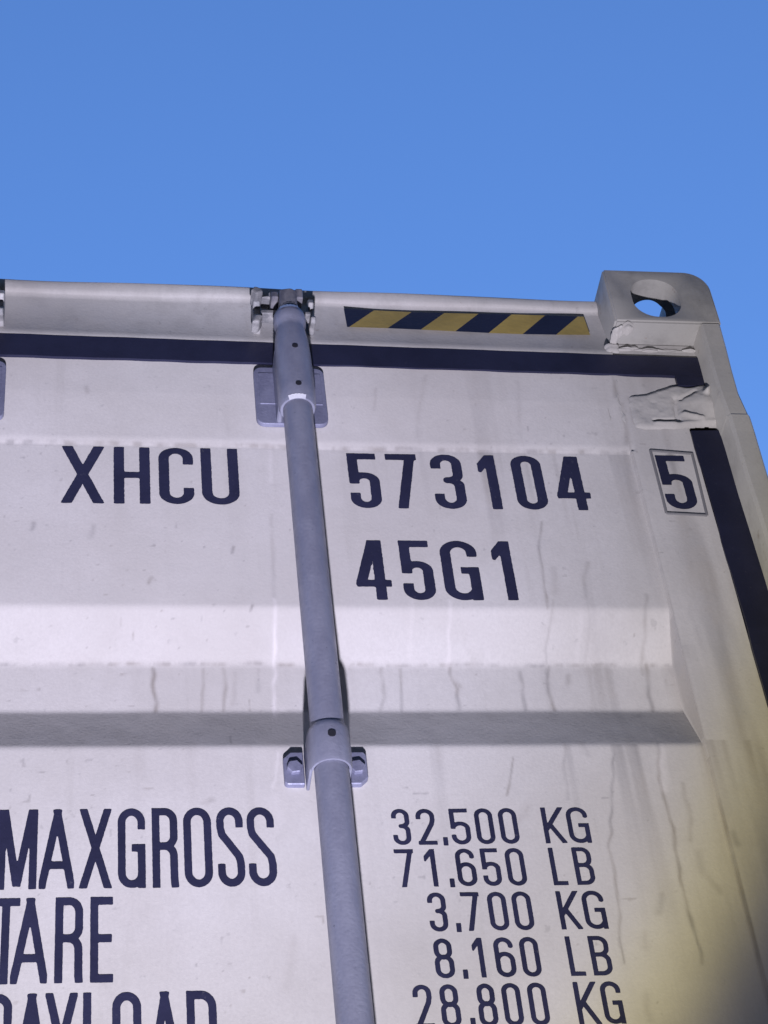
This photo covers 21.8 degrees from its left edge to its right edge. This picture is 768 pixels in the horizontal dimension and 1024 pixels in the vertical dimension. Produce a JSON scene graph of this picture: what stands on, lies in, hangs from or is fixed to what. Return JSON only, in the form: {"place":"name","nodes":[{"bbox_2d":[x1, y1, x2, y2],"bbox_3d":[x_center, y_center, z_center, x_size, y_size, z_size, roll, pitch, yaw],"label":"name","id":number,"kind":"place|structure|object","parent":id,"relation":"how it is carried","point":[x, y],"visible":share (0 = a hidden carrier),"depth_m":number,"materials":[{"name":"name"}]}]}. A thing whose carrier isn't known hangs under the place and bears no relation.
{"place":"outdoors","nodes":[
{"label":"outdoors","id":0,"kind":"place"},
{"bbox_2d":[0,0,767,474],"label":"sky","id":1,"kind":"structure","parent":0,"point":[519,149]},
{"bbox_3d":[-1.122,6.328,4.871,2.400,1.148,12.082,1,-43,-9],"label":"container trailer","id":2,"kind":"object","parent":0,"visible":0},
{"bbox_2d":[0,270,767,1023],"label":"shipping container","id":3,"kind":"object","parent":2,"relation":"on","point":[380,658],"visible":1,"depth_m":2.52,"materials":[{"name":"metal"}]},
{"bbox_2d":[0,333,767,1023],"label":"door","id":4,"kind":"structure","parent":3,"relation":"in","point":[549,591],"depth_m":2.50,"materials":[{"name":"white paint"}]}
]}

